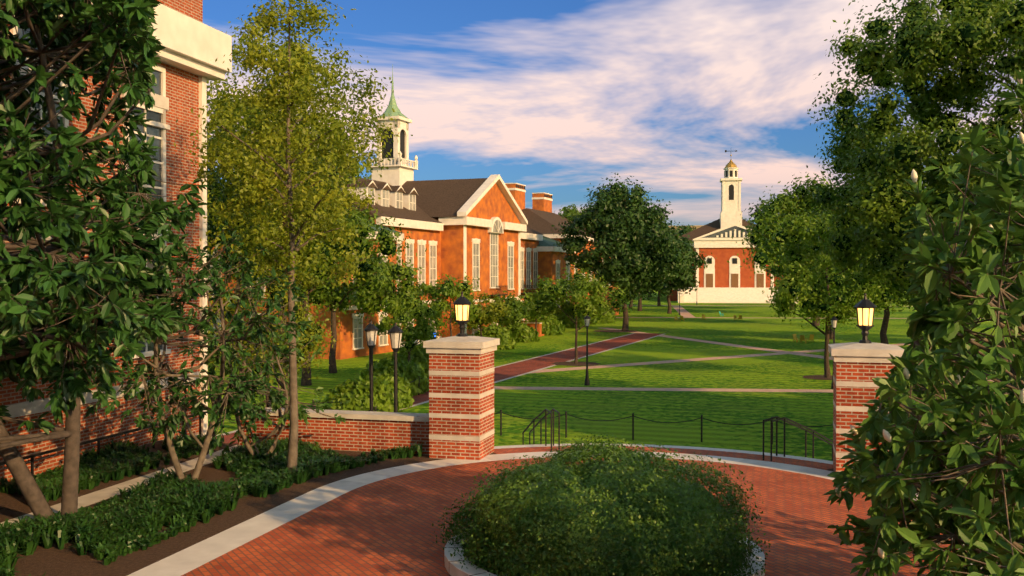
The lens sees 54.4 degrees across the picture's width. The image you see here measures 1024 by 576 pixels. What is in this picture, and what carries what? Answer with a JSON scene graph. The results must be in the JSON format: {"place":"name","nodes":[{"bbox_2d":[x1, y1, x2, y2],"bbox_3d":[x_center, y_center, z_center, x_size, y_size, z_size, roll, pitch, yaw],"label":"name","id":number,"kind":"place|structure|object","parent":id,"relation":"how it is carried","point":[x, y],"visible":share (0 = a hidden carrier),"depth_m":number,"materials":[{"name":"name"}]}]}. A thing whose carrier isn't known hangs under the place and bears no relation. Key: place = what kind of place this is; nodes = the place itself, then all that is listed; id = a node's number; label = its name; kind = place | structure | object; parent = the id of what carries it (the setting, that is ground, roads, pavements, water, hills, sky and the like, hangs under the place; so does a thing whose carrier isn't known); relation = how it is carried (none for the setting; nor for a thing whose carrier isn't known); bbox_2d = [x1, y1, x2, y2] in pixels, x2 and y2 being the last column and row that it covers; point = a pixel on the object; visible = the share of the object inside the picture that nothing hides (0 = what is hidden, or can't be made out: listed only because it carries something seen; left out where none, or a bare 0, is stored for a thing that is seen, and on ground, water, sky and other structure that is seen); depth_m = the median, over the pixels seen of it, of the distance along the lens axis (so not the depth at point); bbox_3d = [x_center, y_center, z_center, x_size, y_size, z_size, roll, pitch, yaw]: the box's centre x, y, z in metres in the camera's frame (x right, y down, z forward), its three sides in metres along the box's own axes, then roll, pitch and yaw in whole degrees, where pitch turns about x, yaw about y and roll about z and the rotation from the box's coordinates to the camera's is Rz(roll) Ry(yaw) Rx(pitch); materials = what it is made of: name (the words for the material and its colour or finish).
{"place":"outdoors","nodes":[
{"label":"outdoors","id":0,"kind":"place"},
{"bbox_2d":[0,440,1019,575],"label":"mulch bed","id":1,"kind":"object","parent":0,"point":[53,560],"depth_m":16.36,"materials":[{"name":"soil"}]},
{"bbox_2d":[0,0,211,518],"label":"magnolia","id":2,"kind":"object","parent":1,"relation":"on","point":[97,41],"visible":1,"depth_m":14.18,"materials":[{"name":"green plant"}]},
{"bbox_2d":[0,0,231,481],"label":"brick building","id":3,"kind":"structure","parent":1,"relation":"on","point":[187,68],"depth_m":24.02,"materials":[{"name":"red brick"}]},
{"bbox_2d":[1,445,242,527],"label":"curb","id":4,"kind":"structure","parent":1,"relation":"on","point":[94,497],"depth_m":18.65,"materials":[{"name":"stone"}]},
{"bbox_2d":[182,400,214,437],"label":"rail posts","id":5,"kind":"object","parent":1,"relation":"on","point":[213,434],"visible":0.09,"depth_m":23.84,"materials":[{"name":"black metal"}]},
{"bbox_2d":[85,202,313,480],"bbox_3d":[-5.715,1.079,18.764,4.278,5.404,4.258,0,1,0],"label":"shrub","id":6,"kind":"object","parent":1,"relation":"on","point":[218,285],"visible":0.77,"depth_m":18.38,"materials":[{"name":"green plant"}]},
{"bbox_2d":[0,434,424,575],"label":"groundcover","id":7,"kind":"object","parent":1,"relation":"on","point":[140,514],"visible":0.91,"depth_m":17.70,"materials":[{"name":"green plant"}]},
{"bbox_2d":[178,311,346,459],"bbox_3d":[-5.143,2.207,21.053,2.967,3.510,3.355,0,1,30],"label":"shrub","id":8,"kind":"object","parent":1,"relation":"on","point":[280,425],"visible":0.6,"depth_m":21.06,"materials":[{"name":"green plant"}]},
{"bbox_2d":[174,0,393,469],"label":"slender tree","id":9,"kind":"object","parent":1,"relation":"on","point":[301,205],"visible":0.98,"depth_m":19.42,"materials":[{"name":"green plant"}]},
{"bbox_2d":[238,407,428,454],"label":"wall","id":10,"kind":"structure","parent":1,"relation":"on","point":[365,431],"depth_m":22.62,"materials":[{"name":"brick"}]},
{"bbox_2d":[423,291,499,459],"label":"gate pillar","id":11,"kind":"structure","parent":1,"relation":"on","point":[461,394],"depth_m":21.65,"materials":[{"name":"brick"}]},
{"bbox_2d":[127,444,981,575],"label":"plaza paving","id":12,"kind":"structure","parent":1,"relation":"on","point":[377,523],"depth_m":16.08,"materials":[{"name":"brick"}]},
{"bbox_2d":[444,532,764,575],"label":"stone curb","id":13,"kind":"object","parent":12,"relation":"on","point":[453,565],"visible":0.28,"depth_m":13.22,"materials":[{"name":"stone"}]},
{"bbox_2d":[430,433,770,575],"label":"shrub","id":14,"kind":"object","parent":13,"relation":"on","point":[630,513],"visible":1,"depth_m":12.80,"materials":[{"name":"green plant"}]},
{"bbox_2d":[828,293,903,471],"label":"gate pillar","id":15,"kind":"structure","parent":1,"relation":"on","point":[860,365],"depth_m":19.50,"materials":[{"name":"brick"}]},
{"bbox_2d":[823,68,1023,575],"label":"magnolia","id":16,"kind":"object","parent":1,"relation":"on","point":[953,444],"visible":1,"depth_m":8.85,"materials":[{"name":"green plant"}]},
{"bbox_2d":[208,287,1008,460],"bbox_3d":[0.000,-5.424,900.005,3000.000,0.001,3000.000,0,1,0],"label":"lawn","id":17,"kind":"structure","parent":0,"point":[756,325],"depth_m":57.50,"materials":[{"name":"green plant"}]},
{"bbox_2d":[207,255,343,406],"bbox_3d":[-7.625,2.392,31.142,4.866,6.833,5.286,0,1,0],"label":"tree","id":18,"kind":"object","parent":17,"relation":"on","point":[308,331],"visible":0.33,"depth_m":30.46,"materials":[{"name":"green plant"}]},
{"bbox_2d":[206,80,349,404],"bbox_3d":[-13.316,-2.112,47.088,11.417,15.498,10.530,0,1,0],"label":"tree","id":19,"kind":"object","parent":17,"relation":"on","point":[211,227],"visible":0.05,"depth_m":45.54,"materials":[{"name":"green plant"}]},
{"bbox_2d":[206,17,412,407],"bbox_3d":[-8.012,-2.228,36.948,8.329,15.944,8.487,0,1,-15],"label":"tall tree","id":20,"kind":"object","parent":17,"relation":"on","point":[306,249],"visible":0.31,"depth_m":36.16,"materials":[{"name":"green plant"}]},
{"bbox_2d":[207,145,426,385],"bbox_3d":[-11.348,-1.528,55.685,11.470,14.039,11.444,0,1,27],"label":"tree","id":21,"kind":"object","parent":17,"relation":"on","point":[386,244],"visible":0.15,"depth_m":55.82,"materials":[{"name":"green plant"}]},
{"bbox_2d":[278,196,393,372],"bbox_3d":[-11.343,-0.239,63.396,8.212,11.286,8.783,0,1,0],"label":"tree","id":22,"kind":"object","parent":17,"relation":"on","point":[342,303],"visible":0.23,"depth_m":62.10,"materials":[{"name":"green plant"}]},
{"bbox_2d":[322,375,403,412],"bbox_3d":[-6.632,4.788,44.013,3.766,1.832,3.937,0,1,0],"label":"shrub","id":23,"kind":"object","parent":17,"relation":"on","point":[351,395],"visible":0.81,"depth_m":43.23,"materials":[{"name":"green plant"}]},
{"bbox_2d":[364,375,414,408],"bbox_3d":[-6.091,4.885,47.054,3.112,1.606,3.309,0,1,0],"label":"shrub","id":24,"kind":"object","parent":17,"relation":"on","point":[406,394],"visible":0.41,"depth_m":46.41,"materials":[{"name":"green plant"}]},
{"bbox_2d":[348,250,431,354],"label":"tree","id":25,"kind":"object","parent":17,"relation":"on","point":[403,286],"visible":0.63,"depth_m":70.72,"materials":[{"name":"green plant"}]},
{"bbox_2d":[207,64,575,359],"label":"hall with cupola","id":26,"kind":"structure","parent":17,"relation":"on","point":[475,228],"depth_m":95.39,"materials":[{"name":"orange brick"}]},
{"bbox_2d":[356,357,428,395],"bbox_3d":[-6.242,4.616,52.038,3.770,2.054,3.933,0,1,22],"label":"shrub","id":27,"kind":"object","parent":17,"relation":"on","point":[409,371],"visible":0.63,"depth_m":51.27,"materials":[{"name":"green plant"}]},
{"bbox_2d":[391,344,428,379],"bbox_3d":[-5.421,4.380,60.149,4.360,2.320,4.394,0,1,0],"label":"shrub","id":28,"kind":"object","parent":17,"relation":"on","point":[421,357],"visible":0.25,"depth_m":58.77,"materials":[{"name":"green plant"}]},
{"bbox_2d":[373,287,447,361],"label":"hall tree","id":29,"kind":"object","parent":17,"relation":"on","point":[423,329],"visible":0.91,"depth_m":55.58,"materials":[{"name":"green plant"}]},
{"bbox_2d":[423,272,489,335],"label":"hall tree","id":30,"kind":"object","parent":17,"relation":"on","point":[447,289],"visible":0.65,"depth_m":68.62,"materials":[{"name":"green plant"}]},
{"bbox_2d":[447,289,511,336],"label":"hall tree","id":31,"kind":"object","parent":17,"relation":"on","point":[495,311],"visible":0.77,"depth_m":79.19,"materials":[{"name":"green plant"}]},
{"bbox_2d":[474,323,516,349],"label":"shrub","id":32,"kind":"object","parent":17,"relation":"on","point":[504,335],"visible":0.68,"depth_m":83.11,"materials":[{"name":"green plant"}]},
{"bbox_2d":[482,290,533,328],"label":"hall tree","id":33,"kind":"object","parent":17,"relation":"on","point":[515,316],"visible":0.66,"depth_m":87.78,"materials":[{"name":"green plant"}]},
{"bbox_2d":[507,323,539,342],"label":"shrub","id":34,"kind":"object","parent":17,"relation":"on","point":[525,333],"visible":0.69,"depth_m":91.83,"materials":[{"name":"green plant"}]},
{"bbox_2d":[503,320,543,336],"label":"hall stoop","id":35,"kind":"object","parent":17,"relation":"on","point":[539,327],"visible":0.17,"depth_m":100.56,"materials":[{"name":"brick"}]},
{"bbox_2d":[519,288,560,330],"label":"hall tree","id":36,"kind":"object","parent":17,"relation":"on","point":[527,295],"visible":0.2,"depth_m":98.37,"materials":[{"name":"green plant"}]},
{"bbox_2d":[527,315,565,335],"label":"shrub","id":37,"kind":"object","parent":17,"relation":"on","point":[553,328],"visible":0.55,"depth_m":102.72,"materials":[{"name":"green plant"}]},
{"bbox_2d":[505,183,618,314],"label":"building wing","id":38,"kind":"object","parent":17,"relation":"on","point":[541,217],"visible":0.16,"depth_m":138.53,"materials":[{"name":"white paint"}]},
{"bbox_2d":[552,204,584,216],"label":"tree","id":39,"kind":"object","parent":17,"relation":"on","point":[568,210],"visible":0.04,"depth_m":183.20,"materials":[{"name":"green plant"}]},
{"bbox_2d":[553,310,583,327],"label":"shrub","id":40,"kind":"object","parent":17,"relation":"on","point":[564,320],"visible":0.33,"depth_m":116.24,"materials":[{"name":"green plant"}]},
{"bbox_2d":[314,406,832,443],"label":"chain fence","id":41,"kind":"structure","parent":17,"relation":"on","point":[566,414],"depth_m":37.46,"materials":[{"name":"black metal"}]},
{"bbox_2d":[560,200,598,222],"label":"tree","id":42,"kind":"object","parent":17,"relation":"on","point":[569,214],"visible":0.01,"depth_m":150.59,"materials":[{"name":"green plant"}]},
{"bbox_2d":[583,315,590,385],"bbox_3d":[4.230,3.471,56.050,0.388,4.010,0.388,0,1,22],"label":"lamp post","id":43,"kind":"object","parent":17,"relation":"on","point":[587,318],"visible":1,"depth_m":56.00,"materials":[{"name":"black metal"}]},
{"bbox_2d":[598,306,615,322],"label":"shrub","id":44,"kind":"object","parent":17,"relation":"on","point":[608,317],"visible":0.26,"depth_m":128.26,"materials":[{"name":"green plant"}]},
{"bbox_2d":[211,305,1006,443],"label":"quad paths","id":45,"kind":"structure","parent":17,"relation":"on","point":[539,364],"depth_m":71.30,"materials":[{"name":"brick"}]},
{"bbox_2d":[366,323,370,378],"bbox_3d":[-6.706,3.588,47.050,0.388,4.010,0.388,0,1,22],"label":"lamp post","id":46,"kind":"object","parent":45,"relation":"on","point":[369,358],"visible":0.15,"depth_m":47.00,"materials":[{"name":"black metal"}]},
{"bbox_2d":[312,376,428,407],"bbox_3d":[-4.800,5.030,51.319,0.089,1.015,20.803,0,1,20],"label":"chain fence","id":47,"kind":"object","parent":45,"relation":"on","point":[410,382],"visible":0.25,"depth_m":51.29,"materials":[{"name":"black metal"}]},
{"bbox_2d":[364,321,378,410],"bbox_3d":[-3.817,3.371,27.046,0.388,4.960,0.388,0,1,22],"label":"lamp post","id":48,"kind":"object","parent":45,"relation":"on","point":[371,330],"visible":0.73,"depth_m":26.98,"materials":[{"name":"black metal"}]},
{"bbox_2d":[388,323,403,411],"bbox_3d":[-3.041,3.384,26.046,0.388,4.960,0.388,0,1,-22],"label":"lamp post","id":49,"kind":"object","parent":45,"relation":"on","point":[395,332],"visible":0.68,"depth_m":25.98,"materials":[{"name":"black metal"}]},
{"bbox_2d":[637,220,678,310],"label":"tree","id":50,"kind":"object","parent":17,"relation":"on","point":[640,305],"depth_m":171.67,"materials":[{"name":"green plant"}]},
{"bbox_2d":[652,229,694,305],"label":"tree","id":51,"kind":"object","parent":17,"relation":"on","point":[658,298],"visible":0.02,"depth_m":199.81,"materials":[{"name":"green plant"}]},
{"bbox_2d":[667,223,695,236],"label":"tree belt","id":52,"kind":"object","parent":17,"relation":"on","point":[685,229],"visible":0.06,"depth_m":305.63,"materials":[{"name":"green plant"}]},
{"bbox_2d":[651,237,716,313],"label":"tree","id":53,"kind":"object","parent":17,"relation":"on","point":[681,282],"visible":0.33,"depth_m":158.48,"materials":[{"name":"green plant"}]},
{"bbox_2d":[552,330,831,379],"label":"tree mulch rings","id":54,"kind":"object","parent":17,"relation":"on","point":[819,377],"visible":0.81,"depth_m":68.81,"materials":[{"name":"brown soil"}]},
{"bbox_2d":[523,260,635,363],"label":"lawn tree","id":55,"kind":"object","parent":54,"relation":"on","point":[593,305],"visible":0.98,"depth_m":69.10,"materials":[{"name":"green plant"}]},
{"bbox_2d":[551,172,695,330],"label":"dark round tree","id":56,"kind":"object","parent":54,"relation":"on","point":[636,262],"visible":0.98,"depth_m":107.09,"materials":[{"name":"green plant"}]},
{"bbox_2d":[727,205,909,377],"bbox_3d":[18.837,0.171,59.754,11.107,10.543,9.791,0,1,-25],"label":"lawn tree","id":57,"kind":"object","parent":54,"relation":"on","point":[837,297],"visible":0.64,"depth_m":58.62,"materials":[{"name":"green plant"}]},
{"bbox_2d":[670,150,798,302],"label":"building","id":58,"kind":"structure","parent":17,"relation":"on","point":[721,279],"depth_m":229.97,"materials":[{"name":"paint"}]},
{"bbox_2d":[740,193,793,309],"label":"tree","id":59,"kind":"object","parent":17,"relation":"on","point":[773,271],"visible":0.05,"depth_m":176.59,"materials":[{"name":"green plant"}]},
{"bbox_2d":[731,171,841,325],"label":"tree","id":60,"kind":"object","parent":17,"relation":"on","point":[786,203],"visible":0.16,"depth_m":121.23,"materials":[{"name":"green plant"}]},
{"bbox_2d":[792,334,799,341],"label":"lawn chair","id":61,"kind":"object","parent":17,"relation":"on","point":[795,337],"visible":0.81,"depth_m":92.24,"materials":[{"name":"yellow"}]},
{"bbox_2d":[800,335,806,342],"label":"lawn chair","id":62,"kind":"object","parent":17,"relation":"on","point":[802,337],"visible":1,"depth_m":90.84,"materials":[{"name":"brown wood"}]},
{"bbox_2d":[773,202,840,339],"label":"lawn tree","id":63,"kind":"object","parent":17,"relation":"on","point":[822,272],"visible":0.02,"depth_m":95.83,"materials":[{"name":"green plant"}]},
{"bbox_2d":[806,334,813,341],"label":"lawn chair","id":64,"kind":"object","parent":17,"relation":"on","point":[811,337],"visible":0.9,"depth_m":91.78,"materials":[{"name":"yellow"}]},
{"bbox_2d":[831,316,837,388],"bbox_3d":[17.550,3.495,54.250,0.388,4.010,0.388,0,1,-22],"label":"lamp post","id":65,"kind":"object","parent":17,"relation":"on","point":[834,319],"visible":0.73,"depth_m":54.18,"materials":[{"name":"black metal"}]},
{"bbox_2d":[817,206,916,343],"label":"tree","id":66,"kind":"object","parent":17,"relation":"on","point":[883,333],"visible":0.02,"depth_m":81.83,"materials":[{"name":"green plant"}]},
{"bbox_2d":[800,0,1023,375],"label":"tree","id":67,"kind":"object","parent":17,"relation":"on","point":[872,195],"visible":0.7,"depth_m":31.16,"materials":[{"name":"green plant"}]},
{"bbox_2d":[871,104,1021,256],"bbox_3d":[19.034,-1.049,38.234,9.549,13.630,8.727,0,1,0],"label":"tree","id":68,"kind":"object","parent":17,"relation":"on","point":[1009,127],"visible":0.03,"depth_m":37.04,"materials":[{"name":"green plant"}]},
{"bbox_2d":[910,160,1003,370],"bbox_3d":[31.055,-2.014,64.929,11.044,14.855,12.504,1,1,34],"label":"tree","id":69,"kind":"object","parent":17,"relation":"on","point":[1001,345],"depth_m":63.81,"materials":[{"name":"green plant"}]},
{"bbox_2d":[203,0,1022,225],"label":"sky","id":70,"kind":"structure","parent":0,"point":[555,97],"materials":[{"name":"blue"}]},
{"bbox_2d":[668,225,703,229],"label":"building","id":71,"kind":"structure","parent":0,"point":[696,226],"depth_m":426.96,"materials":[{"name":"concrete"}]},
{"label":"fan steps","id":72,"kind":"object","parent":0,"visible":0},
{"bbox_2d":[522,408,559,450],"bbox_3d":[0.685,3.777,24.644,0.218,1.954,4.080,0,1,-8],"label":"handrail","id":73,"kind":"object","parent":72,"relation":"on","point":[541,419],"visible":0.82,"depth_m":23.32,"materials":[{"name":"black metal"}]},
{"bbox_2d":[762,416,832,460],"bbox_3d":[6.755,3.798,23.018,0.220,1.954,4.077,1,1,38],"label":"handrail","id":74,"kind":"object","parent":72,"relation":"on","point":[777,419],"visible":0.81,"depth_m":22.09,"materials":[{"name":"black metal"}]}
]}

